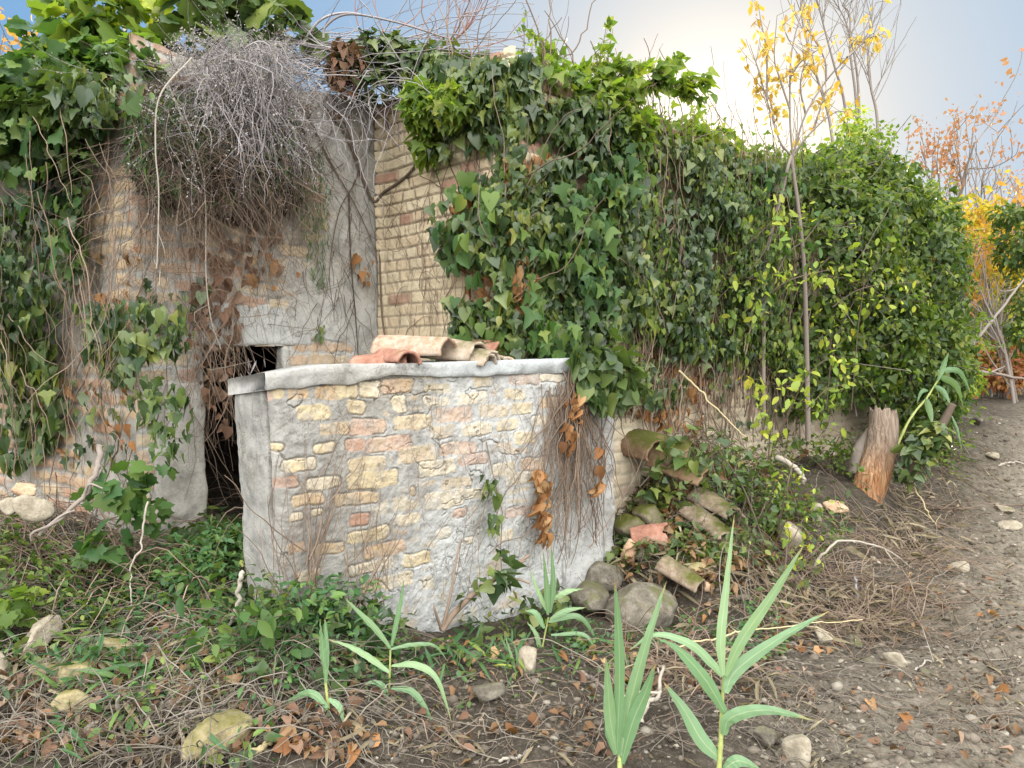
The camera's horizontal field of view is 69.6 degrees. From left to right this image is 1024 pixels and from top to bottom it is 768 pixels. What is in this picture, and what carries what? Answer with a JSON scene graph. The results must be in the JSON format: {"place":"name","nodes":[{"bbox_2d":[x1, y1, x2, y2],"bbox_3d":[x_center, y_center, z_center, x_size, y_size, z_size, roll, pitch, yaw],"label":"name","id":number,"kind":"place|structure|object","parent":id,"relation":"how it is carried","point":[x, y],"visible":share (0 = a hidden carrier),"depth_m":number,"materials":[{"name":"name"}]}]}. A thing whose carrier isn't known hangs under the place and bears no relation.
{"place":"outdoors","nodes":[
{"label":"outdoors","id":0,"kind":"place"},
{"bbox_2d":[0,387,1023,767],"bbox_3d":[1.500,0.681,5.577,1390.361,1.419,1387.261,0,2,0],"label":"ground","id":1,"kind":"structure","parent":0,"point":[1006,411],"depth_m":3.37,"materials":[{"name":"soil"}]},
{"bbox_2d":[0,583,50,628],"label":"vine","id":2,"kind":"object","parent":1,"relation":"on","point":[17,612],"visible":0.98,"depth_m":2.97,"materials":[{"name":"green plant"}]},
{"bbox_2d":[11,494,55,521],"bbox_3d":[-2.182,0.564,3.360,0.168,0.129,0.080,-1,2,-23],"label":"stone","id":3,"kind":"object","parent":1,"relation":"on","point":[28,508],"visible":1,"depth_m":3.33,"materials":[{"name":"beige stone"}]},
{"bbox_2d":[19,614,62,657],"bbox_3d":[-1.901,1.025,2.968,0.115,0.180,0.198,0,2,0],"label":"stone","id":4,"kind":"object","parent":1,"relation":"on","point":[55,626],"visible":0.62,"depth_m":2.94,"materials":[{"name":"beige stone"}]},
{"bbox_2d":[50,689,94,713],"bbox_3d":[-1.482,1.079,2.486,0.129,0.095,0.076,0,2,0],"label":"stone","id":5,"kind":"object","parent":1,"relation":"on","point":[65,696],"visible":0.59,"depth_m":2.47,"materials":[{"name":"beige stone"}]},
{"bbox_2d":[0,514,225,644],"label":"weeds","id":6,"kind":"object","parent":1,"relation":"on","point":[45,567],"visible":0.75,"depth_m":3.27,"materials":[{"name":"green plant"}]},
{"bbox_2d":[0,403,246,719],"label":"dead twigs","id":7,"kind":"object","parent":1,"relation":"on","point":[88,522],"depth_m":3.47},
{"bbox_2d":[29,444,103,540],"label":"dead branch","id":8,"kind":"object","parent":7,"relation":"on","point":[95,473],"visible":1,"depth_m":3.42,"materials":[{"name":"grey wood"}]},
{"bbox_2d":[69,450,178,575],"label":"vine","id":9,"kind":"object","parent":7,"relation":"on","point":[128,502],"visible":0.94,"depth_m":3.58,"materials":[{"name":"green plant"}]},
{"bbox_2d":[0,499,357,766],"bbox_3d":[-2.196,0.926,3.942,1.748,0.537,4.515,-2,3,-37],"label":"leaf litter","id":10,"kind":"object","parent":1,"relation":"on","point":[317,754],"visible":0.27,"depth_m":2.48,"materials":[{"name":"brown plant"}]},
{"bbox_2d":[0,509,378,767],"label":"dead grass","id":11,"kind":"structure","parent":1,"relation":"on","point":[130,711],"depth_m":2.61,"materials":[{"name":"beige plant"}]},
{"bbox_2d":[0,557,388,751],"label":"weeds","id":12,"kind":"object","parent":1,"relation":"on","point":[198,659],"visible":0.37,"depth_m":2.73,"materials":[{"name":"green plant"}]},
{"bbox_2d":[0,534,401,767],"bbox_3d":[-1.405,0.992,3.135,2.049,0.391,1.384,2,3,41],"label":"weeds","id":13,"kind":"object","parent":1,"relation":"on","point":[250,659],"visible":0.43,"depth_m":2.76,"materials":[{"name":"green plant"}]},
{"bbox_2d":[157,494,244,573],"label":"weeds","id":14,"kind":"object","parent":1,"relation":"on","point":[187,530],"visible":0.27,"depth_m":3.80,"materials":[{"name":"green plant"}]},
{"bbox_2d":[182,708,254,761],"bbox_3d":[-0.949,1.151,2.379,0.253,0.144,0.109,-2,3,-45],"label":"stone","id":15,"kind":"object","parent":1,"relation":"on","point":[201,730],"visible":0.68,"depth_m":2.36,"materials":[{"name":"beige stone"}]},
{"bbox_2d":[0,465,465,767],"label":"dead twigs","id":16,"kind":"object","parent":1,"relation":"on","point":[142,754],"depth_m":2.56,"materials":[{"name":"brown wood"}]},
{"bbox_2d":[159,562,315,691],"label":"bramble","id":17,"kind":"object","parent":1,"relation":"on","point":[266,623],"visible":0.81,"depth_m":2.72,"materials":[{"name":"green plant"}]},
{"bbox_2d":[144,512,391,663],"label":"weeds","id":18,"kind":"object","parent":1,"relation":"on","point":[329,607],"visible":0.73,"depth_m":3.31,"materials":[{"name":"green plant"}]},
{"bbox_2d":[273,619,343,722],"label":"reed","id":19,"kind":"object","parent":1,"relation":"on","point":[324,658],"visible":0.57,"depth_m":2.54,"materials":[{"name":"green plant"}]},
{"bbox_2d":[329,580,450,719],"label":"reed","id":20,"kind":"object","parent":1,"relation":"on","point":[370,658],"visible":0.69,"depth_m":2.73,"materials":[{"name":"green plant"}]},
{"bbox_2d":[215,578,593,644],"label":"weeds","id":21,"kind":"object","parent":1,"relation":"on","point":[561,604],"visible":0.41,"depth_m":3.25,"materials":[{"name":"green plant"}]},
{"bbox_2d":[228,358,615,632],"bbox_3d":[-0.288,0.692,3.968,2.297,1.667,0.535,-2,3,-42],"label":"brick cistern","id":22,"kind":"object","parent":1,"relation":"on","point":[272,425],"visible":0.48,"depth_m":3.52,"materials":[{"name":"stone"}]},
{"bbox_2d":[224,345,643,619],"bbox_3d":[-0.157,0.481,3.744,2.601,1.424,0.035,-2,3,-41],"label":"creeper","id":23,"kind":"object","parent":22,"relation":"attached to","point":[558,419],"visible":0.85,"depth_m":3.50,"materials":[{"name":"brown plant"}]},
{"bbox_2d":[420,338,486,360],"bbox_3d":[-0.311,-0.188,3.870,0.350,0.134,0.236,1,2,29],"label":"roof tile","id":24,"kind":"object","parent":22,"relation":"on","point":[463,350],"visible":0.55,"depth_m":3.76,"materials":[{"name":"ceramic"}]},
{"bbox_2d":[370,335,457,355],"bbox_3d":[-0.496,-0.199,3.777,0.408,0.110,0.214,1,2,23],"label":"roof tile","id":25,"kind":"object","parent":24,"relation":"on","point":[426,345],"visible":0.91,"depth_m":3.71,"materials":[{"name":"ceramic"}]},
{"bbox_2d":[479,441,503,594],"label":"ivy","id":26,"kind":"object","parent":22,"relation":"attached to","point":[494,519],"visible":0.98,"depth_m":3.78,"materials":[{"name":"green plant"}]},
{"bbox_2d":[525,384,553,549],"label":"creeper","id":27,"kind":"object","parent":22,"relation":"hanging from","point":[539,478],"visible":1,"depth_m":4.00,"materials":[{"name":"brown plant"}]},
{"bbox_2d":[430,339,653,575],"bbox_3d":[0.204,0.415,4.339,1.295,1.391,0.778,-1,2,-25],"label":"ivy","id":28,"kind":"object","parent":22,"relation":"on","point":[611,389],"visible":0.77,"depth_m":4.18,"materials":[{"name":"green plant"}]},
{"bbox_2d":[0,33,873,550],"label":"ruined house","id":29,"kind":"structure","parent":1,"relation":"on","point":[192,505],"depth_m":4.74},
{"bbox_2d":[0,301,70,479],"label":"ivy","id":30,"kind":"object","parent":29,"relation":"attached to","point":[53,411],"visible":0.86,"depth_m":4.47,"materials":[{"name":"green plant"}]},
{"bbox_2d":[0,31,170,511],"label":"vine","id":31,"kind":"object","parent":29,"relation":"attached to","point":[42,110],"visible":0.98,"depth_m":4.06,"materials":[{"name":"green plant"}]},
{"bbox_2d":[3,0,175,70],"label":"vine","id":32,"kind":"object","parent":31,"relation":"on","point":[106,22],"visible":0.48,"depth_m":4.30,"materials":[{"name":"green plant"}]},
{"bbox_2d":[48,245,194,391],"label":"ivy","id":33,"kind":"object","parent":29,"relation":"attached to","point":[127,360],"visible":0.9,"depth_m":3.85,"materials":[{"name":"green plant"}]},
{"bbox_2d":[27,123,252,530],"bbox_3d":[-2.297,-0.002,4.189,1.455,2.864,0.955,0,2,0],"label":"creeper","id":34,"kind":"object","parent":29,"relation":"attached to","point":[83,399],"visible":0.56,"depth_m":4.20,"materials":[{"name":"green plant"}]},
{"bbox_2d":[95,302,193,464],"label":"ivy","id":35,"kind":"object","parent":34,"relation":"attached to","point":[149,407],"visible":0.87,"depth_m":3.81,"materials":[{"name":"green plant"}]},
{"bbox_2d":[11,8,397,392],"bbox_3d":[-1.627,-1.037,4.279,2.077,2.265,1.879,0,2,0],"label":"dead creeper","id":36,"kind":"object","parent":29,"relation":"attached to","point":[168,189],"visible":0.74,"depth_m":4.19,"materials":[{"name":"grey plant"}]},
{"bbox_2d":[27,0,385,249],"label":"dead creeper","id":37,"kind":"object","parent":29,"relation":"attached to","point":[230,76],"visible":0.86,"depth_m":4.16,"materials":[{"name":"grey plant"}]},
{"bbox_2d":[159,277,283,489],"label":"dead creeper","id":38,"kind":"object","parent":29,"relation":"hanging from","point":[221,374],"visible":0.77,"depth_m":4.34,"materials":[{"name":"brown plant"}]},
{"bbox_2d":[148,0,328,63],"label":"roof plant","id":39,"kind":"object","parent":29,"relation":"on","point":[250,13],"visible":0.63,"depth_m":4.53,"materials":[{"name":"green plant"}]},
{"bbox_2d":[258,96,414,363],"bbox_3d":[-1.122,-0.952,4.833,1.093,2.011,0.639,-1,2,-19],"label":"creeper","id":40,"kind":"object","parent":29,"relation":"attached to","point":[355,259],"visible":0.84,"depth_m":4.97,"materials":[{"name":"brown plant"}]},
{"bbox_2d":[175,0,538,208],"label":"dead creeper","id":41,"kind":"object","parent":29,"relation":"on","point":[365,58],"visible":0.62,"depth_m":4.70,"materials":[{"name":"brown plant"}]},
{"bbox_2d":[354,0,538,46],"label":"bare shrub","id":42,"kind":"object","parent":41,"relation":"on","point":[470,23],"visible":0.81,"depth_m":5.20,"materials":[{"name":"brown plant"}]},
{"bbox_2d":[392,74,476,176],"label":"ivy","id":43,"kind":"object","parent":29,"relation":"attached to","point":[417,115],"visible":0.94,"depth_m":4.42,"materials":[{"name":"green plant"}]},
{"bbox_2d":[349,0,657,358],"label":"ivy","id":44,"kind":"object","parent":29,"relation":"attached to","point":[516,256],"visible":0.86,"depth_m":4.28,"materials":[{"name":"green plant"}]},
{"bbox_2d":[565,16,720,163],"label":"ivy","id":45,"kind":"object","parent":29,"relation":"attached to","point":[684,86],"visible":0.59,"depth_m":4.66,"materials":[{"name":"green plant"}]},
{"bbox_2d":[503,38,839,211],"bbox_3d":[1.597,-1.863,5.696,4.657,0.937,0.737,-2,3,-43],"label":"ivy","id":46,"kind":"object","parent":29,"relation":"attached to","point":[560,73],"visible":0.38,"depth_m":4.60,"materials":[{"name":"green plant"}]},
{"bbox_2d":[580,39,833,448],"bbox_3d":[1.804,-0.989,5.593,3.550,3.177,0.552,-2,3,-44],"label":"ivy","id":47,"kind":"object","parent":29,"relation":"attached to","point":[693,333],"visible":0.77,"depth_m":5.23,"materials":[{"name":"green plant"}]},
{"bbox_2d":[687,186,835,371],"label":"bramble","id":48,"kind":"object","parent":29,"relation":"attached to","point":[778,215],"visible":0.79,"depth_m":5.46,"materials":[{"name":"green plant"}]},
{"bbox_2d":[290,616,587,689],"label":"weeds","id":49,"kind":"object","parent":1,"relation":"on","point":[487,629],"visible":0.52,"depth_m":3.19,"materials":[{"name":"green plant"}]},
{"bbox_2d":[433,539,529,631],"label":"ivy","id":50,"kind":"object","parent":1,"relation":"on","point":[503,579],"visible":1,"depth_m":3.56,"materials":[{"name":"green plant"}]},
{"bbox_2d":[472,682,505,702],"bbox_3d":[-0.091,1.196,2.854,0.132,0.087,0.088,-1,2,-25],"label":"stone","id":51,"kind":"object","parent":1,"relation":"on","point":[491,691],"visible":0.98,"depth_m":2.82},
{"bbox_2d":[364,607,635,689],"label":"weeds","id":52,"kind":"object","parent":1,"relation":"on","point":[456,638],"visible":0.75,"depth_m":3.20,"materials":[{"name":"green plant"}]},
{"bbox_2d":[365,619,639,681],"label":"weeds","id":53,"kind":"object","parent":1,"relation":"on","point":[568,639],"visible":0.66,"depth_m":3.56,"materials":[{"name":"green plant"}]},
{"bbox_2d":[0,419,1023,767],"bbox_3d":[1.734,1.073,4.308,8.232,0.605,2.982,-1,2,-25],"label":"leaf litter","id":54,"kind":"object","parent":1,"relation":"on","point":[300,746],"visible":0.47,"depth_m":2.82,"materials":[{"name":"brown plant"}]},
{"bbox_2d":[525,545,598,646],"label":"reed","id":55,"kind":"object","parent":1,"relation":"on","point":[548,602],"visible":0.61,"depth_m":3.54,"materials":[{"name":"green plant"}]},
{"bbox_2d":[571,580,608,612],"bbox_3d":[0.431,1.185,4.068,0.212,0.168,0.348,0,2,0],"label":"stone","id":56,"kind":"object","parent":1,"relation":"on","point":[596,594],"visible":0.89,"depth_m":3.98,"materials":[{"name":"grey stone"}]},
{"bbox_2d":[585,561,623,591],"bbox_3d":[0.539,1.142,4.407,0.258,0.187,0.215,0,2,0],"label":"stone","id":57,"kind":"object","parent":1,"relation":"on","point":[602,573],"visible":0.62,"depth_m":4.31,"materials":[{"name":"grey stone"}]},
{"bbox_2d":[213,445,1023,767],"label":"dead twigs","id":58,"kind":"object","parent":1,"relation":"on","point":[786,730],"depth_m":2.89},
{"bbox_2d":[603,581,666,767],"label":"reed","id":59,"kind":"object","parent":1,"relation":"on","point":[623,715],"visible":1,"depth_m":2.38,"materials":[{"name":"green plant"}]},
{"bbox_2d":[604,582,677,632],"bbox_3d":[0.674,1.209,3.946,0.364,0.266,0.324,1,2,35],"label":"stone","id":60,"kind":"object","parent":1,"relation":"on","point":[638,600],"visible":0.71,"depth_m":3.87,"materials":[{"name":"grey stone"}]},
{"bbox_2d":[629,522,670,551],"bbox_3d":[0.873,0.971,4.590,0.270,0.208,0.118,0,2,0],"label":"roof tile","id":61,"kind":"object","parent":1,"relation":"on","point":[651,531],"visible":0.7,"depth_m":4.57,"materials":[{"name":"orange ceramic"}]},
{"bbox_2d":[289,421,1023,765],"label":"wood chips","id":62,"kind":"object","parent":1,"relation":"on","point":[827,669],"visible":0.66,"depth_m":3.05,"materials":[{"name":"brown wood"}]},
{"bbox_2d":[308,452,1023,767],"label":"dead grass","id":63,"kind":"structure","parent":1,"relation":"on","point":[366,743],"depth_m":2.80,"materials":[{"name":"brown plant"}]},
{"bbox_2d":[309,410,1023,767],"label":"pebble litter","id":64,"kind":"object","parent":1,"relation":"on","point":[837,684],"visible":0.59,"depth_m":3.16,"materials":[{"name":"grey stone"}]},
{"bbox_2d":[645,454,711,486],"bbox_3d":[1.124,0.531,4.907,0.403,0.250,0.253,1,2,37],"label":"roof tile","id":65,"kind":"object","parent":1,"relation":"on","point":[680,473],"visible":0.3,"depth_m":4.81,"materials":[{"name":"ceramic"}]},
{"bbox_2d":[621,430,665,461],"bbox_3d":[0.859,0.402,4.954,0.219,0.196,0.377,-1,2,-29],"label":"roof tile","id":66,"kind":"object","parent":65,"relation":"on","point":[640,444],"visible":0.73,"depth_m":4.87,"materials":[{"name":"ceramic"}]},
{"bbox_2d":[611,435,770,595],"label":"leaf litter","id":67,"kind":"object","parent":1,"relation":"on","point":[709,560],"visible":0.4,"depth_m":4.38,"materials":[{"name":"brown plant"}]},
{"bbox_2d":[603,443,781,584],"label":"undergrowth","id":68,"kind":"object","parent":1,"relation":"on","point":[708,552],"visible":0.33,"depth_m":4.52,"materials":[{"name":"green plant"}]},
{"bbox_2d":[610,434,786,593],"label":"dead grass","id":69,"kind":"structure","parent":1,"relation":"on","point":[616,563],"depth_m":4.50,"materials":[{"name":"beige plant"}]},
{"bbox_2d":[633,419,770,552],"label":"bramble","id":70,"kind":"object","parent":1,"relation":"on","point":[695,467],"visible":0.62,"depth_m":4.78,"materials":[{"name":"green plant"}]},
{"bbox_2d":[701,581,709,591],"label":"stone","id":71,"kind":"object","parent":1,"relation":"on","point":[707,587],"visible":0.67,"depth_m":4.23,"materials":[{"name":"stone"}]},
{"bbox_2d":[654,554,705,592],"bbox_3d":[0.979,1.089,4.238,0.270,0.184,0.178,2,2,37],"label":"roof tile","id":72,"kind":"object","parent":71,"relation":"on","point":[668,566],"visible":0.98,"depth_m":4.19,"materials":[{"name":"ceramic"}]},
{"bbox_2d":[677,503,738,539],"bbox_3d":[1.252,0.906,4.650,0.235,0.262,0.396,-1,2,-30],"label":"roof tile","id":73,"kind":"object","parent":1,"relation":"on","point":[715,522],"visible":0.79,"depth_m":4.60,"materials":[{"name":"ceramic"}]},
{"bbox_2d":[686,487,745,524],"bbox_3d":[1.335,0.794,4.777,0.227,0.213,0.362,-1,2,-34],"label":"roof tile","id":74,"kind":"object","parent":1,"relation":"on","point":[708,499],"visible":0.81,"depth_m":4.73,"materials":[{"name":"ceramic"}]},
{"bbox_2d":[619,444,820,571],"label":"leaf litter","id":75,"kind":"object","parent":1,"relation":"on","point":[667,514],"visible":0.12,"depth_m":4.90,"materials":[{"name":"brown plant"}]},
{"bbox_2d":[627,514,828,767],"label":"reed","id":76,"kind":"object","parent":1,"relation":"on","point":[733,671],"visible":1,"depth_m":2.39,"materials":[{"name":"green plant"}]},
{"bbox_2d":[629,508,859,660],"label":"weeds","id":77,"kind":"object","parent":1,"relation":"on","point":[750,608],"visible":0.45,"depth_m":3.92,"materials":[{"name":"green plant"}]},
{"bbox_2d":[509,454,1003,756],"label":"dead twigs","id":78,"kind":"object","parent":1,"relation":"on","point":[826,599],"visible":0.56,"depth_m":4.35,"materials":[{"name":"brown wood"}]},
{"bbox_2d":[689,441,823,623],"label":"bramble","id":79,"kind":"object","parent":1,"relation":"on","point":[729,485],"visible":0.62,"depth_m":4.38,"materials":[{"name":"green plant"}]},
{"bbox_2d":[608,419,920,615],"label":"dead twigs","id":80,"kind":"object","parent":1,"relation":"on","point":[748,470],"depth_m":4.65,"materials":[{"name":"brown plant"}]},
{"bbox_2d":[519,436,1023,736],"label":"dead twigs","id":81,"kind":"object","parent":1,"relation":"on","point":[860,609],"visible":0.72,"depth_m":4.20,"materials":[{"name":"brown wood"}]},
{"bbox_2d":[742,155,822,439],"bbox_3d":[1.970,-0.670,5.742,0.849,2.225,0.447,1,2,30],"label":"sapling","id":82,"kind":"object","parent":1,"relation":"on","point":[786,253],"visible":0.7,"depth_m":5.72,"materials":[{"name":"green plant"}]},
{"bbox_2d":[757,447,833,574],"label":"bramble","id":83,"kind":"object","parent":1,"relation":"on","point":[810,547],"visible":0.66,"depth_m":4.47,"materials":[{"name":"green plant"}]},
{"bbox_2d":[782,734,811,767],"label":"stone","id":84,"kind":"object","parent":1,"relation":"on","point":[798,746],"visible":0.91,"depth_m":2.64,"materials":[{"name":"beige stone"}]},
{"bbox_2d":[737,0,891,439],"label":"sapling","id":85,"kind":"object","parent":1,"relation":"on","point":[791,71],"visible":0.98,"depth_m":5.83,"materials":[{"name":"yellow plant"}]},
{"bbox_2d":[615,385,1018,569],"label":"dead twigs","id":86,"kind":"object","parent":1,"relation":"on","point":[721,445],"depth_m":5.44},
{"bbox_2d":[695,394,978,556],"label":"undergrowth","id":87,"kind":"object","parent":1,"relation":"on","point":[800,509],"visible":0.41,"depth_m":5.22,"materials":[{"name":"green plant"}]},
{"bbox_2d":[736,340,872,460],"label":"bramble","id":88,"kind":"object","parent":87,"relation":"on","point":[796,382],"visible":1,"depth_m":5.27,"materials":[{"name":"green plant"}]},
{"bbox_2d":[898,352,969,449],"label":"reed","id":89,"kind":"object","parent":87,"relation":"on","point":[951,381],"visible":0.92,"depth_m":6.20,"materials":[{"name":"green plant"}]},
{"bbox_2d":[778,205,935,409],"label":"bramble","id":90,"kind":"object","parent":1,"relation":"on","point":[836,337],"visible":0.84,"depth_m":6.09,"materials":[{"name":"green plant"}]},
{"bbox_2d":[818,0,916,147],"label":"bare sapling","id":91,"kind":"object","parent":1,"relation":"on","point":[868,65],"visible":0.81,"depth_m":8.16,"materials":[{"name":"grey plant"}]},
{"bbox_2d":[848,404,898,503],"bbox_3d":[2.916,0.593,5.956,0.392,0.851,0.333,0,2,0],"label":"broken trunk","id":92,"kind":"object","parent":1,"relation":"on","point":[876,442],"visible":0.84,"depth_m":5.87,"materials":[{"name":"brown wood"}]},
{"bbox_2d":[770,115,1003,453],"bbox_3d":[3.675,-0.812,7.245,3.733,3.548,1.822,-2,3,-40],"label":"ivy shrub","id":93,"kind":"object","parent":1,"relation":"on","point":[866,184],"visible":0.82,"depth_m":6.68,"materials":[{"name":"green plant"}]},
{"bbox_2d":[830,101,879,150],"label":"ivy","id":94,"kind":"object","parent":93,"relation":"on","point":[842,134],"visible":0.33,"depth_m":7.38,"materials":[{"name":"yellow plant"}]},
{"bbox_2d":[890,403,956,493],"bbox_3d":[3.164,0.497,5.664,0.488,0.702,0.329,1,2,20],"label":"ivy stump","id":95,"kind":"object","parent":1,"relation":"on","point":[924,448],"visible":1,"depth_m":5.64,"materials":[{"name":"green plant"}]},
{"bbox_2d":[864,48,1023,244],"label":"autumn tree","id":96,"kind":"object","parent":1,"relation":"on","point":[944,157],"visible":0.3,"depth_m":15.95,"materials":[{"name":"orange plant"}]},
{"bbox_2d":[888,155,1023,327],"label":"autumn tree","id":97,"kind":"object","parent":1,"relation":"on","point":[990,246],"visible":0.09,"depth_m":12.40,"materials":[{"name":"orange plant"}]},
{"bbox_2d":[893,169,1023,310],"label":"gold tree","id":98,"kind":"object","parent":1,"relation":"on","point":[983,208],"visible":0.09,"depth_m":13.00,"materials":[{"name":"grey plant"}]},
{"bbox_2d":[922,101,1023,390],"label":"bare tree","id":99,"kind":"object","parent":1,"relation":"on","point":[983,184],"visible":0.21,"depth_m":18.09,"materials":[{"name":"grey plant"}]},
{"bbox_2d":[926,266,1023,400],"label":"hedge","id":100,"kind":"object","parent":1,"relation":"on","point":[981,388],"visible":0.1,"depth_m":13.39,"materials":[{"name":"green plant"}]},
{"bbox_2d":[959,200,1023,402],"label":"evergreen","id":101,"kind":"object","parent":1,"relation":"on","point":[1012,261],"visible":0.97,"depth_m":11.50,"materials":[{"name":"green plant"}]},
{"bbox_2d":[969,257,1023,398],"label":"red bush","id":102,"kind":"object","parent":1,"relation":"on","point":[999,384],"visible":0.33,"depth_m":12.44,"materials":[{"name":"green plant"}]},
{"bbox_2d":[0,0,1023,213],"label":"sky","id":103,"kind":"structure","parent":0,"point":[953,50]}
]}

